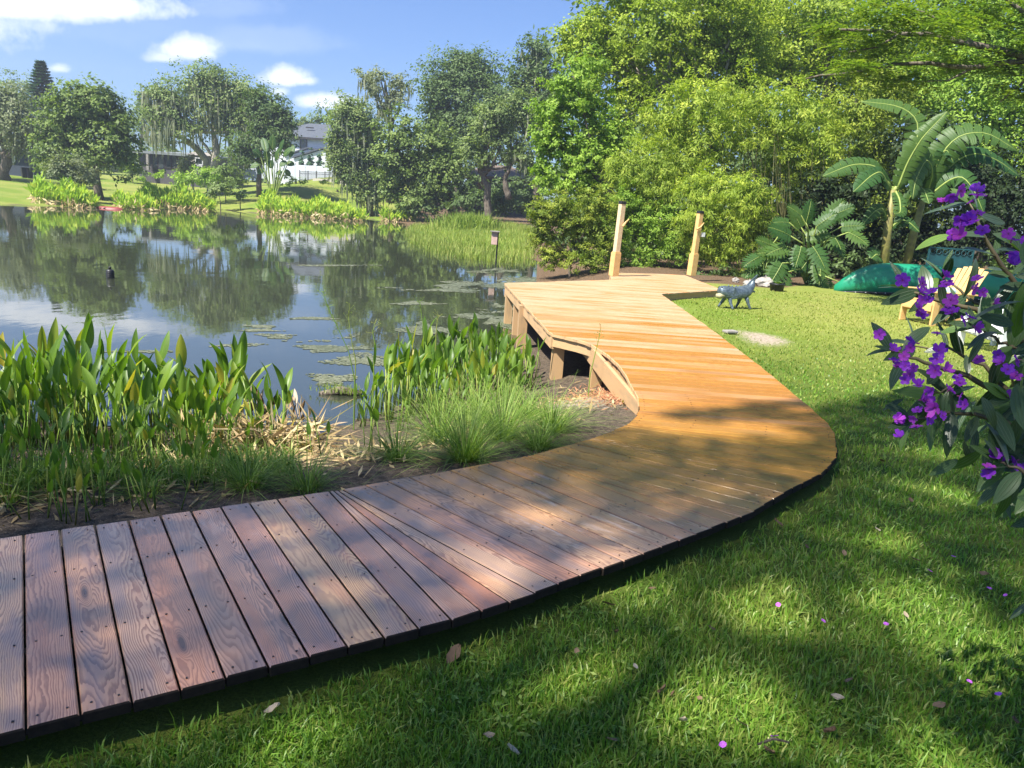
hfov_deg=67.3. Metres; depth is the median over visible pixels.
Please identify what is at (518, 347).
water plant
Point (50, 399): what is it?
water plant
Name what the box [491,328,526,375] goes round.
water plant
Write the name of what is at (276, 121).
dark oak
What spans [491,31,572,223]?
tall dark tree
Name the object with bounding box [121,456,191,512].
water plant
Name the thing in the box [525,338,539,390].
water plant
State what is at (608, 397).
bark litter
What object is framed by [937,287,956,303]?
throw pillow
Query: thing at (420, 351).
water plant
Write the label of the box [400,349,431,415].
water plant
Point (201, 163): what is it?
window
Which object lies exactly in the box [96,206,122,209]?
canoe
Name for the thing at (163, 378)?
water plant
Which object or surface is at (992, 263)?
undergrowth
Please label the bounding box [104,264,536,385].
floating algae
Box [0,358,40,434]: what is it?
water plant
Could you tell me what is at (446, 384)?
water plant
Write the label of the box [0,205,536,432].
lake water
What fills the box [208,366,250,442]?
water plant
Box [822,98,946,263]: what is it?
banana plant
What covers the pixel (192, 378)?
water plant
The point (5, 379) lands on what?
water plant
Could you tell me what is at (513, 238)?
marsh grass
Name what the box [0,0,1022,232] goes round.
sky
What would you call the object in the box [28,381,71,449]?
water plant
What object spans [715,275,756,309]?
animal sculpture
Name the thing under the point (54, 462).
water plant
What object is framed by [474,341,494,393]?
water plant
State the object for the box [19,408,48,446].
water plant
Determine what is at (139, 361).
water plant
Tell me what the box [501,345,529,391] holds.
water plant
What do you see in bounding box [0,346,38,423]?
water plant
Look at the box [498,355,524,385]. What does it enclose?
water plant
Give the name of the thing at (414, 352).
water plant
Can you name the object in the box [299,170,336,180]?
metal fence
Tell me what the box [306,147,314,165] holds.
cone shrub
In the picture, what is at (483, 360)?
water plant
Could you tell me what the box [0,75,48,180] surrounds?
grey oak
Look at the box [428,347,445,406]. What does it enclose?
water plant
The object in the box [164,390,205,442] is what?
water plant
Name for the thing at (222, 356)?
water plant
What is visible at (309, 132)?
white house
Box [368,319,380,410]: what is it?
seed stalk
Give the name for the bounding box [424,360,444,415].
water plant
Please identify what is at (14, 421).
water plant
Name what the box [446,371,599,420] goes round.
grass clump
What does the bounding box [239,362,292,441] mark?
water plant
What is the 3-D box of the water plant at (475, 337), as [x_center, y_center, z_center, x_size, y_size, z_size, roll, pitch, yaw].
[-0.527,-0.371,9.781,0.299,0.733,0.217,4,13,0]
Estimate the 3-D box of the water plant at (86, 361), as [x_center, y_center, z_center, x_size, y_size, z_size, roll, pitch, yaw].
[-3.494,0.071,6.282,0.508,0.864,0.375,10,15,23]
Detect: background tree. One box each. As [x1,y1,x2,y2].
[0,67,36,132]
[128,83,153,150]
[292,111,314,124]
[299,98,340,124]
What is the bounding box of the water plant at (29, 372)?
[16,348,85,433]
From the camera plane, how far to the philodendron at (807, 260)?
20.43 m
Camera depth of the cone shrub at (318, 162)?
98.34 m
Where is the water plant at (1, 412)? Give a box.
[0,357,25,438]
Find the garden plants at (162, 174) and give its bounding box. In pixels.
[125,169,338,186]
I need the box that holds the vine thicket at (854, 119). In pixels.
[759,68,959,255]
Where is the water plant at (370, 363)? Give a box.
[367,356,396,399]
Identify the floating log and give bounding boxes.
[309,382,371,395]
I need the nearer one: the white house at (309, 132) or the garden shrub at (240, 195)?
the garden shrub at (240, 195)
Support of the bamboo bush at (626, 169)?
on the ground at (134, 726)
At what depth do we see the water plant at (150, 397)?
5.72 m
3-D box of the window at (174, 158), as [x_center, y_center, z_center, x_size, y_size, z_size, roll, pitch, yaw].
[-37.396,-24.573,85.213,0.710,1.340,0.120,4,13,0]
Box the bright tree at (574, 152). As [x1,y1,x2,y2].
[523,42,639,258]
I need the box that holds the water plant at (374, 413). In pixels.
[358,392,380,450]
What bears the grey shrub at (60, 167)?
on the ground at (134, 726)
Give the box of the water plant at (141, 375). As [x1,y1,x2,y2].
[112,366,155,438]
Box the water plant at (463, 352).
[459,334,470,390]
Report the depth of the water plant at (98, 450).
4.34 m
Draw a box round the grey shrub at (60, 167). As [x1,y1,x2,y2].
[39,147,100,187]
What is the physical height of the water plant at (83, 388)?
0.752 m
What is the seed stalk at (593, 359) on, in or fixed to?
on the ground at (134, 726)
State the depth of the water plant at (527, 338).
9.69 m
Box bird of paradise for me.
[250,135,294,195]
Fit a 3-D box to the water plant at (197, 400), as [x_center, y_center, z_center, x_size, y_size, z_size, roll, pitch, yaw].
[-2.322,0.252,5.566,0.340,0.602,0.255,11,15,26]
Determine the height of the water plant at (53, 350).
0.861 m
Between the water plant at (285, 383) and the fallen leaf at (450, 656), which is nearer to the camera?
the fallen leaf at (450, 656)
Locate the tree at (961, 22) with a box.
[798,0,1023,111]
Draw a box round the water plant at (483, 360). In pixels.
[472,349,519,405]
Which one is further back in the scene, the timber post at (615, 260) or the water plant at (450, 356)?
the timber post at (615, 260)
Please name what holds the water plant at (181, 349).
on the ground at (134, 726)
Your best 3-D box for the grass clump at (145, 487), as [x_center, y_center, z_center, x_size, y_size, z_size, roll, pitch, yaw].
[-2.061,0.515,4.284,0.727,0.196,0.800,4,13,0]
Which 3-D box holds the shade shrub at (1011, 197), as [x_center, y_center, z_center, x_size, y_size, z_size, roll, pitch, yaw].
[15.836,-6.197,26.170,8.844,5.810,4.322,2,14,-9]
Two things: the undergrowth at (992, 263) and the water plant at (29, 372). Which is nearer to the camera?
the water plant at (29, 372)
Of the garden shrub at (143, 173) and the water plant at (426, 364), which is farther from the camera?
the garden shrub at (143, 173)
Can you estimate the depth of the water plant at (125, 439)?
4.54 m
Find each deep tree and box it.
[709,0,949,239]
[854,0,1023,261]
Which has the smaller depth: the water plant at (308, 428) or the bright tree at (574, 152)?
the water plant at (308, 428)
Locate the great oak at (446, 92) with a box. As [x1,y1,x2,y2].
[405,40,514,214]
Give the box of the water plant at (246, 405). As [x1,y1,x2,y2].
[243,378,275,449]
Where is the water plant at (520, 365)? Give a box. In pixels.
[497,349,522,403]
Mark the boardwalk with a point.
(720, 433)
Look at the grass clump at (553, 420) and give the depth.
6.10 m
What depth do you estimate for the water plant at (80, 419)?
5.37 m
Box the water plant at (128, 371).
[122,355,169,447]
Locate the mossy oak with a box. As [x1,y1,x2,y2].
[134,55,288,195]
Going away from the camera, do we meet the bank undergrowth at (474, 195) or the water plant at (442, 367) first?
the water plant at (442, 367)
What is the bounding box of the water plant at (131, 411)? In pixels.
[111,397,158,457]
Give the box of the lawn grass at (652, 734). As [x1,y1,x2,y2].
[10,334,1023,767]
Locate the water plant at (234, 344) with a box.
[167,330,264,421]
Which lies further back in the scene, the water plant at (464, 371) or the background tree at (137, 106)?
the background tree at (137, 106)
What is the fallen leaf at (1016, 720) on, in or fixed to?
on the lawn grass at (652, 734)
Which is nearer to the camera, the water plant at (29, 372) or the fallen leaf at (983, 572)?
the fallen leaf at (983, 572)
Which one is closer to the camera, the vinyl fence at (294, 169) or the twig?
the twig
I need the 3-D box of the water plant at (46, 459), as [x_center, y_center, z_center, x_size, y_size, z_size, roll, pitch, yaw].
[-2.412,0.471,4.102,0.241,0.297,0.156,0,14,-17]
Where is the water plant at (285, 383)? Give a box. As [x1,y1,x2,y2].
[264,363,292,446]
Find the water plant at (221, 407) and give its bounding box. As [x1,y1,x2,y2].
[208,384,252,448]
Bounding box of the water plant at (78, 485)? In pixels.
[47,466,90,524]
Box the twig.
[757,737,789,744]
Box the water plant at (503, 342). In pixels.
[478,334,507,391]
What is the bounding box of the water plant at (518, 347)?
[500,328,525,378]
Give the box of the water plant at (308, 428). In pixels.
[297,408,330,455]
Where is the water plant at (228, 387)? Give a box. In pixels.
[188,378,232,420]
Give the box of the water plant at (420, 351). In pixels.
[399,342,430,399]
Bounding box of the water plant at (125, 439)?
[98,424,145,473]
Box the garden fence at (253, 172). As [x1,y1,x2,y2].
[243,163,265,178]
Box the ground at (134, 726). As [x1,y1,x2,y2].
[0,170,1023,767]
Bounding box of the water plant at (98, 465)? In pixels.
[71,450,106,506]
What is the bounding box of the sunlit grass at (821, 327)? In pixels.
[672,289,1013,432]
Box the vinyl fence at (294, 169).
[284,163,353,180]
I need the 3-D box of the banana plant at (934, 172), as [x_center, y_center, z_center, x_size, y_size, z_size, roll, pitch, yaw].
[12.964,-5.103,22.482,4.040,4.872,1.440,2,14,-7]
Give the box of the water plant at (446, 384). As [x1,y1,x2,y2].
[426,378,448,423]
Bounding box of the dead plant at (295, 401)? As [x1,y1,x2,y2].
[264,388,317,435]
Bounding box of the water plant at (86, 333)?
[61,312,103,411]
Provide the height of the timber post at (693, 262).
1.635 m
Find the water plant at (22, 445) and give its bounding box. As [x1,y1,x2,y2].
[0,436,25,503]
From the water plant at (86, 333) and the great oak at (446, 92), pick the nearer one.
the water plant at (86, 333)
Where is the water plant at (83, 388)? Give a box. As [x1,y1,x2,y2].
[48,351,91,443]
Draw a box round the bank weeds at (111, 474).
[0,429,325,495]
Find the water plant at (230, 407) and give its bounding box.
[208,396,247,440]
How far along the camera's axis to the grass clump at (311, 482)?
4.50 m
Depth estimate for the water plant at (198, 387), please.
6.03 m
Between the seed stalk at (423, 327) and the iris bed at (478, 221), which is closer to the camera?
the seed stalk at (423, 327)
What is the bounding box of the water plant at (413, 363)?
[405,354,441,422]
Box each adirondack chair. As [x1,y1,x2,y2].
[898,266,988,326]
[958,309,1006,349]
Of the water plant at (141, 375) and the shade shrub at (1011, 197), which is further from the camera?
the shade shrub at (1011, 197)
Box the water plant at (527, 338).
[518,334,545,383]
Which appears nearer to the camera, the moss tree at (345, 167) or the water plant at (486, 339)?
the water plant at (486, 339)
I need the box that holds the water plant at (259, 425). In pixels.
[245,414,271,449]
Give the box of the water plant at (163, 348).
[98,328,169,416]
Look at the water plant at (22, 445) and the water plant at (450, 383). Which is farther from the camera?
the water plant at (450, 383)
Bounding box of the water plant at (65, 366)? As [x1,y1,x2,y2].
[45,350,109,399]
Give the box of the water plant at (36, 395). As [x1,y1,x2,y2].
[17,381,56,443]
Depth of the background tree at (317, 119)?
116.74 m
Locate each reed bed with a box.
[23,172,99,208]
[110,179,218,211]
[255,188,369,221]
[378,201,416,221]
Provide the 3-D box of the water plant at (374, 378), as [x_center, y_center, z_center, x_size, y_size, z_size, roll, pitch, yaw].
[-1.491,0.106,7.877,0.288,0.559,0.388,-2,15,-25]
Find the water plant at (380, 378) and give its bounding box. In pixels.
[359,370,384,426]
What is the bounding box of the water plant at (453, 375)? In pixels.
[445,362,466,406]
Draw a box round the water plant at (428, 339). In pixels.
[405,316,436,378]
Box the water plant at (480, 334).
[464,329,492,377]
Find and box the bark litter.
[527,368,627,409]
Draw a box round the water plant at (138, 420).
[127,411,162,467]
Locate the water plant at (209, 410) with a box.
[153,391,216,458]
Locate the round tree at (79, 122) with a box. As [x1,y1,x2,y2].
[21,72,149,199]
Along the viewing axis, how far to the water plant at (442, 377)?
7.76 m
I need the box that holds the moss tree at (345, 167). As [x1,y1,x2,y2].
[316,87,393,216]
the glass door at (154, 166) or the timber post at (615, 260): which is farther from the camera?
the glass door at (154, 166)
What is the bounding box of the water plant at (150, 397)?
[123,383,152,451]
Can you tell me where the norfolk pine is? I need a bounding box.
[23,60,59,121]
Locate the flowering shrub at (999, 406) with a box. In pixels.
[866,182,1023,619]
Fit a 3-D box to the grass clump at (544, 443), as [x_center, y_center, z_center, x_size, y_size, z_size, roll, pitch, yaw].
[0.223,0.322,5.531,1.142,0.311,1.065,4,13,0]
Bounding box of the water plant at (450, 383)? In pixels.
[440,370,473,418]
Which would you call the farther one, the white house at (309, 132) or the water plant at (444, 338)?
the white house at (309, 132)
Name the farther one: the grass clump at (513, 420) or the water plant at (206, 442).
the grass clump at (513, 420)
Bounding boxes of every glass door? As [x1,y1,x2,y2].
[151,155,157,170]
[158,155,164,170]
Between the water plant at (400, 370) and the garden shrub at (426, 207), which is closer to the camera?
the water plant at (400, 370)
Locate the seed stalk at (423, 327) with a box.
[414,295,424,374]
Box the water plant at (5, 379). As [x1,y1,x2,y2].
[0,356,42,445]
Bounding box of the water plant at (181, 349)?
[139,334,189,435]
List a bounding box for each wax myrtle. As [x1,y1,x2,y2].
[522,182,625,277]
[595,181,691,268]
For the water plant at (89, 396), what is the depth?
6.49 m
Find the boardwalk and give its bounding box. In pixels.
[0,273,837,745]
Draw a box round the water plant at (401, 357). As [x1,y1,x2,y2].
[396,347,422,408]
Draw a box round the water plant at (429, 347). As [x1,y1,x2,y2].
[403,342,431,402]
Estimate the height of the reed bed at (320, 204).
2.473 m
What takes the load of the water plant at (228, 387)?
on the ground at (134, 726)
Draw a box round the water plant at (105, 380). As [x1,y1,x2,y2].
[59,357,114,445]
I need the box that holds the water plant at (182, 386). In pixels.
[159,369,196,447]
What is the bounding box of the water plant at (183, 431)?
[176,411,212,461]
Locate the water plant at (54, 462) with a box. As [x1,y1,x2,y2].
[0,451,74,519]
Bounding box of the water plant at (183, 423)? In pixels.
[154,416,187,451]
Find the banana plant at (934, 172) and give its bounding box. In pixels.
[902,123,1018,263]
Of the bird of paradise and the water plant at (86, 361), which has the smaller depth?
the water plant at (86, 361)
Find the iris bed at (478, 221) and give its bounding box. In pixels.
[424,210,509,231]
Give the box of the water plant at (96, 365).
[50,354,112,433]
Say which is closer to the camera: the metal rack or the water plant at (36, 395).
the water plant at (36, 395)
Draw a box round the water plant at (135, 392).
[77,368,149,451]
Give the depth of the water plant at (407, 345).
9.12 m
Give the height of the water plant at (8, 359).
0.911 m
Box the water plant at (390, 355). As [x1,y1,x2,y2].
[384,339,417,421]
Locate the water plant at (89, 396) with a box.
[78,385,109,436]
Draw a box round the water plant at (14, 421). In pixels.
[0,413,18,449]
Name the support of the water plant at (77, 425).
on the ground at (134, 726)
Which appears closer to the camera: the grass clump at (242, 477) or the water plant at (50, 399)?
the grass clump at (242, 477)
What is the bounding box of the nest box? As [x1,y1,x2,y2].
[490,231,499,265]
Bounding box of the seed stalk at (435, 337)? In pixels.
[433,312,441,386]
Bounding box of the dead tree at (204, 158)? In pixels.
[164,129,209,168]
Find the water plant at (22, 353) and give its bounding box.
[0,332,36,402]
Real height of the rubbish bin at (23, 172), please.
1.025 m
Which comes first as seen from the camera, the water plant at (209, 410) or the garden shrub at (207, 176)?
the water plant at (209, 410)
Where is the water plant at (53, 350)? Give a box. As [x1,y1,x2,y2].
[0,336,60,427]
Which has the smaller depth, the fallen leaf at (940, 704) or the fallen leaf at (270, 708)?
the fallen leaf at (270, 708)
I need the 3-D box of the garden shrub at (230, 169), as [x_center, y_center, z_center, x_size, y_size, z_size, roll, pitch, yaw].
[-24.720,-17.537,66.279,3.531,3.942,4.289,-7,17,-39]
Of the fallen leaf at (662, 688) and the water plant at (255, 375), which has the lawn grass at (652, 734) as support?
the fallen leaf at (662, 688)
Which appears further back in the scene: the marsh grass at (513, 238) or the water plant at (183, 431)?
the marsh grass at (513, 238)
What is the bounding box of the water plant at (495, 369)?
[485,358,500,402]
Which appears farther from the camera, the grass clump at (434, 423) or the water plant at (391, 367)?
the water plant at (391, 367)
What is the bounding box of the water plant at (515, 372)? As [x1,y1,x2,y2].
[498,352,524,404]
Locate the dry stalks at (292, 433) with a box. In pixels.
[0,380,626,525]
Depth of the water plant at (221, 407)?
5.59 m
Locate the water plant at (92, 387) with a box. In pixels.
[82,362,151,455]
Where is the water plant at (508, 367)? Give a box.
[496,351,524,394]
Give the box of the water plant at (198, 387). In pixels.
[186,372,238,438]
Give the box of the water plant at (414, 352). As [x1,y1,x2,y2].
[398,332,417,381]
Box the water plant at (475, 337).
[460,327,481,382]
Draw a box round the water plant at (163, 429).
[118,417,172,457]
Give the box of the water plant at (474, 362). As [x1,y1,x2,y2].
[464,350,491,410]
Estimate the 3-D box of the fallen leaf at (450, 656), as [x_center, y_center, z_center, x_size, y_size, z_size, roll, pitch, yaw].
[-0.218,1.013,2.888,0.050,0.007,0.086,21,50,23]
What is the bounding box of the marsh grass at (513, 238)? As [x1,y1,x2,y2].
[402,220,536,263]
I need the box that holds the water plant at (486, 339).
[481,329,496,385]
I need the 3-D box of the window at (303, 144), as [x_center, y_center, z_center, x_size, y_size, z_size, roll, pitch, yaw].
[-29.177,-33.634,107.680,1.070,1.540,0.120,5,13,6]
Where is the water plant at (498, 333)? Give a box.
[489,322,513,362]
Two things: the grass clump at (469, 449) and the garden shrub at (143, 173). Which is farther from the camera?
the garden shrub at (143, 173)
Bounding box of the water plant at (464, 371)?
[459,350,483,400]
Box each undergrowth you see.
[440,172,546,217]
[686,250,1019,278]
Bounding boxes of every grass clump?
[0,462,57,515]
[81,457,192,510]
[149,430,337,508]
[234,443,367,496]
[321,410,468,474]
[322,366,534,453]
[330,374,579,480]
[382,366,559,431]
[391,358,609,456]
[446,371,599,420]
[452,372,634,444]
[482,401,588,456]
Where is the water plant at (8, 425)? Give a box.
[0,415,11,461]
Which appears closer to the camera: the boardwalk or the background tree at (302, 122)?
the boardwalk
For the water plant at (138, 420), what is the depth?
4.69 m
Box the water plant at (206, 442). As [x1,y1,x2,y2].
[173,424,220,481]
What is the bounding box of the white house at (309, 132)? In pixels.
[267,123,352,183]
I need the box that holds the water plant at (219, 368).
[206,356,224,428]
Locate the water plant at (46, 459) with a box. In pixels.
[34,443,84,501]
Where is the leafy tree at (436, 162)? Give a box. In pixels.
[367,102,476,218]
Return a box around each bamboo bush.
[595,124,693,245]
[659,162,783,273]
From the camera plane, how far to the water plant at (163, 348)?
7.33 m
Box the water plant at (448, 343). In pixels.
[437,330,451,380]
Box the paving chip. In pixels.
[722,330,737,332]
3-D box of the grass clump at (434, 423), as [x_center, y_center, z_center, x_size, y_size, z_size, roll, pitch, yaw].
[-0.620,0.183,6.184,2.070,0.570,2.056,-7,17,-38]
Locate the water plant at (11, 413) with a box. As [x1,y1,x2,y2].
[3,394,28,449]
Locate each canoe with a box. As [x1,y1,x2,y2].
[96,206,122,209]
[834,263,1023,301]
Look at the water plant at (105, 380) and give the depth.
5.88 m
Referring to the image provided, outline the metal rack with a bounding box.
[925,246,974,267]
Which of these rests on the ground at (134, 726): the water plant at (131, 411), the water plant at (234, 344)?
the water plant at (131, 411)
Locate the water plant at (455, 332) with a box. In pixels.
[450,320,470,374]
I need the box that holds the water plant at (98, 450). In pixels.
[62,430,103,488]
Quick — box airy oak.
[351,65,419,202]
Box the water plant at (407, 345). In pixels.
[396,325,448,393]
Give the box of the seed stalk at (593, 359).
[588,323,603,394]
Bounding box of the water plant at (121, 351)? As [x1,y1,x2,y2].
[64,324,146,425]
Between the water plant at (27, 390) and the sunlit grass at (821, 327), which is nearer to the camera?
the water plant at (27, 390)
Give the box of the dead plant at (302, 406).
[247,386,345,439]
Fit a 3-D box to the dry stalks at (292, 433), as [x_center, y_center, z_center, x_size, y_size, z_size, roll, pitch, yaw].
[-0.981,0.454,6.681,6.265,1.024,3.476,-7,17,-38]
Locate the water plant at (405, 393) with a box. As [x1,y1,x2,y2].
[382,372,411,430]
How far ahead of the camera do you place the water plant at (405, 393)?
7.26 m
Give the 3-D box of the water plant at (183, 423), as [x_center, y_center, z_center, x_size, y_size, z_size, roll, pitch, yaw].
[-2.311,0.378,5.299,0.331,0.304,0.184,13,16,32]
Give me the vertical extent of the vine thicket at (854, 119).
6.988 m
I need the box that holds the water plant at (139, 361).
[112,355,142,423]
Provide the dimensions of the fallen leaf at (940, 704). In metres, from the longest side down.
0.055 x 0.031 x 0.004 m
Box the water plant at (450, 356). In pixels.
[440,337,467,397]
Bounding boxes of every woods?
[15,136,579,207]
[525,0,1023,263]
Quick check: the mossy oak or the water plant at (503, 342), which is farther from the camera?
the mossy oak
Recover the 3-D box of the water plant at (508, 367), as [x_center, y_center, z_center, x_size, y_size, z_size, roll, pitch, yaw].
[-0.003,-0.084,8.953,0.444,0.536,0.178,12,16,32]
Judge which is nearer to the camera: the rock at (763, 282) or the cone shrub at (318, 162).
the rock at (763, 282)
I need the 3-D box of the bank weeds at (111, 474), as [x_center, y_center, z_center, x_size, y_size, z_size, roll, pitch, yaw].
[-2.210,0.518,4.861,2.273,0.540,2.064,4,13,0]
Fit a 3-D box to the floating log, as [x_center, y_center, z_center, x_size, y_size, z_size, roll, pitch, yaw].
[-1.989,0.061,8.981,0.755,0.165,0.425,4,13,0]
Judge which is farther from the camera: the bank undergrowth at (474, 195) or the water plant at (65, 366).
the bank undergrowth at (474, 195)
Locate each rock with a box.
[732,277,739,282]
[755,277,773,286]
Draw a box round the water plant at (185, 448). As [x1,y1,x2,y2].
[161,434,216,491]
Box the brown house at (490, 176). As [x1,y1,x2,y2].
[464,165,532,215]
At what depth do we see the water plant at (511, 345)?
10.17 m
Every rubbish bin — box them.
[19,166,26,177]
[25,167,32,178]
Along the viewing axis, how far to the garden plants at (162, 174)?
71.65 m
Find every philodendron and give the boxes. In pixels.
[741,216,782,279]
[755,198,869,288]
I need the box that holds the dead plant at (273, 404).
[248,386,274,434]
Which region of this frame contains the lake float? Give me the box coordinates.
[106,266,114,278]
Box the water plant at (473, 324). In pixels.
[448,312,477,363]
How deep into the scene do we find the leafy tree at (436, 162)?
61.00 m
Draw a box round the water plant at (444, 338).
[436,332,467,368]
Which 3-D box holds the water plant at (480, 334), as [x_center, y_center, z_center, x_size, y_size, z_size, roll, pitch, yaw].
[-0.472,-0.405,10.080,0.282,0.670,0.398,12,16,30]
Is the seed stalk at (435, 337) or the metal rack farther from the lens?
the metal rack
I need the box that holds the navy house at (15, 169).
[0,145,71,177]
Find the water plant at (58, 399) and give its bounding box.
[41,375,74,436]
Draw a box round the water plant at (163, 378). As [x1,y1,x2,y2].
[132,359,177,449]
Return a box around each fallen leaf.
[264,702,279,712]
[446,644,460,663]
[483,731,494,737]
[507,743,519,754]
[657,684,665,692]
[764,744,775,753]
[823,726,835,732]
[831,693,844,699]
[932,701,945,707]
[979,571,988,574]
[1012,716,1019,723]
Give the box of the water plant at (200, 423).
[191,416,237,453]
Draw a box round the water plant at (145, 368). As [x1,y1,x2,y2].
[110,352,158,427]
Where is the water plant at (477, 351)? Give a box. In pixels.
[461,344,480,401]
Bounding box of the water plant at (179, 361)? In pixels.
[155,348,185,439]
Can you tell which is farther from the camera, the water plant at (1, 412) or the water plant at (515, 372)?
the water plant at (515, 372)
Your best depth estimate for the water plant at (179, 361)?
6.79 m
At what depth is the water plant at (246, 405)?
5.91 m
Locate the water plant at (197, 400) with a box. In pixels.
[169,373,205,449]
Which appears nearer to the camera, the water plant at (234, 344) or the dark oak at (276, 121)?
the water plant at (234, 344)
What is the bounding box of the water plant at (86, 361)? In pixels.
[40,338,111,442]
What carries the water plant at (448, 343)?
on the ground at (134, 726)
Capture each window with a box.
[165,156,171,168]
[171,156,177,168]
[195,157,202,164]
[300,139,306,148]
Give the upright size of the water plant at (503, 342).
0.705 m
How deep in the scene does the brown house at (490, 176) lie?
75.70 m
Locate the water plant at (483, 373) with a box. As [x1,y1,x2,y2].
[465,357,493,407]
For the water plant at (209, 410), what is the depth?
5.07 m
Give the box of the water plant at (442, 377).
[435,370,460,419]
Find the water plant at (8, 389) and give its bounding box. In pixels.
[1,379,25,442]
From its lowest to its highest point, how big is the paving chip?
0.040 m
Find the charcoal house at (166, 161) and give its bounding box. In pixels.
[133,150,243,187]
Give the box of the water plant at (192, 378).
[188,368,218,401]
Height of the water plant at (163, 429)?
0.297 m
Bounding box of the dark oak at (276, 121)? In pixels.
[217,81,303,196]
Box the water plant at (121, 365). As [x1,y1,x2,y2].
[98,355,130,445]
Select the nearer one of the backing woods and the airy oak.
the backing woods
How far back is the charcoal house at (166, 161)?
85.32 m
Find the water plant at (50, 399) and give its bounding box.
[41,347,80,448]
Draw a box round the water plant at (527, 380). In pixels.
[513,365,535,401]
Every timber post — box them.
[608,201,628,275]
[687,211,704,275]
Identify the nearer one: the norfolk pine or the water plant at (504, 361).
the water plant at (504, 361)
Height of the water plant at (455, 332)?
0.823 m
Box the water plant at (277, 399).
[243,383,280,422]
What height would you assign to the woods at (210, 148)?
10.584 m
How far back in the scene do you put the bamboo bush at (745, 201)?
22.13 m
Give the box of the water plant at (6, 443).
[0,435,13,480]
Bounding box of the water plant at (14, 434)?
[0,422,54,470]
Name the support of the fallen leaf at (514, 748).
on the lawn grass at (652, 734)
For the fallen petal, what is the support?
on the lawn grass at (652, 734)
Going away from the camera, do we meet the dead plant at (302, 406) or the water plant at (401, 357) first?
the dead plant at (302, 406)
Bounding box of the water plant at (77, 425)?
[24,415,89,459]
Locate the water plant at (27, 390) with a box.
[0,379,40,448]
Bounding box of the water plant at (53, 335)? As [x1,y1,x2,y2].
[22,317,67,414]
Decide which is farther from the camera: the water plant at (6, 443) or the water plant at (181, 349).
the water plant at (181, 349)
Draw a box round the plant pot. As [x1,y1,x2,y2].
[769,281,784,291]
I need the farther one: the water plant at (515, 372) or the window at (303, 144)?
the window at (303, 144)
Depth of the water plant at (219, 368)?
6.77 m
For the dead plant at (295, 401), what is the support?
on the ground at (134, 726)
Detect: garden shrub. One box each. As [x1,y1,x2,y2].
[117,166,150,182]
[167,164,223,189]
[174,152,200,189]
[203,182,233,209]
[204,156,253,201]
[231,185,248,209]
[396,193,464,221]
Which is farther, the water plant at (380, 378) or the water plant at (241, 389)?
the water plant at (380, 378)
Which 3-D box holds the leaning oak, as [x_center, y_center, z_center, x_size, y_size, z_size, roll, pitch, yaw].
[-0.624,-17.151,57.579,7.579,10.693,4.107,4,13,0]
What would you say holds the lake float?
on the lake water
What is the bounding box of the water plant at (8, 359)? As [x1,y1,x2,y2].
[0,335,42,409]
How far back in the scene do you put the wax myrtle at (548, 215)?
22.90 m
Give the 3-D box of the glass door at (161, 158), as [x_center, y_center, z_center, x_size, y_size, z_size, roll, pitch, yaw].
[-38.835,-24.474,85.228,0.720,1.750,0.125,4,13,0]
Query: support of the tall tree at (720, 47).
on the ground at (134, 726)
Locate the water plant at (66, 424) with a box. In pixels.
[31,404,73,467]
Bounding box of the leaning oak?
[455,79,548,219]
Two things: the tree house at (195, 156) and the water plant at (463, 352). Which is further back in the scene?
the tree house at (195, 156)
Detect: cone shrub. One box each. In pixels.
[297,150,304,180]
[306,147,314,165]
[315,153,321,165]
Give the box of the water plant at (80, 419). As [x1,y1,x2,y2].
[63,404,111,454]
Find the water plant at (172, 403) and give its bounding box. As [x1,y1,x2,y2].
[169,398,213,438]
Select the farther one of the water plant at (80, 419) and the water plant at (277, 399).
the water plant at (277, 399)
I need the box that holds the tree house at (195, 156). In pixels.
[187,152,222,193]
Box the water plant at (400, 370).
[391,354,406,404]
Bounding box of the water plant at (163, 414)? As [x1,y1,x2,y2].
[139,398,172,453]
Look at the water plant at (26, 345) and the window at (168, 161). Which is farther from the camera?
the window at (168, 161)
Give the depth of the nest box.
27.30 m
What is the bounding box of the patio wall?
[313,178,345,184]
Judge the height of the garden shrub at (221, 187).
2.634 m
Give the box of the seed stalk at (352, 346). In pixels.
[343,302,355,419]
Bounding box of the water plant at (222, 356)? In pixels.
[187,340,247,423]
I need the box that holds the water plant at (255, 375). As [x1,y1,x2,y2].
[229,341,271,432]
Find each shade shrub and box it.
[763,156,938,278]
[867,103,1023,267]
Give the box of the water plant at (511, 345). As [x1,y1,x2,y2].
[504,329,520,368]
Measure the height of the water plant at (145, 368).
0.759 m
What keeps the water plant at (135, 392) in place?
on the ground at (134, 726)
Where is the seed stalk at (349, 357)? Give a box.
[317,290,354,429]
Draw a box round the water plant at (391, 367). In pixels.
[373,343,403,415]
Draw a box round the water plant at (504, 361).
[496,348,521,407]
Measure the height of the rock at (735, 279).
0.202 m
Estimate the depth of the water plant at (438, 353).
8.18 m
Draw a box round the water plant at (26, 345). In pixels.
[23,330,58,424]
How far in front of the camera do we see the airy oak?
73.01 m
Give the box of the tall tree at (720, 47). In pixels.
[545,0,795,255]
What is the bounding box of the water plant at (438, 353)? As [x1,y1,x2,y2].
[419,341,460,411]
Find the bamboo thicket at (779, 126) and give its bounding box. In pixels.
[623,52,877,276]
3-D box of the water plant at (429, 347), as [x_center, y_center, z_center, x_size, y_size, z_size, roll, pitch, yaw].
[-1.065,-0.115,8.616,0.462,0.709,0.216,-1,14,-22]
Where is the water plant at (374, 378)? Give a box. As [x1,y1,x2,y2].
[353,372,378,421]

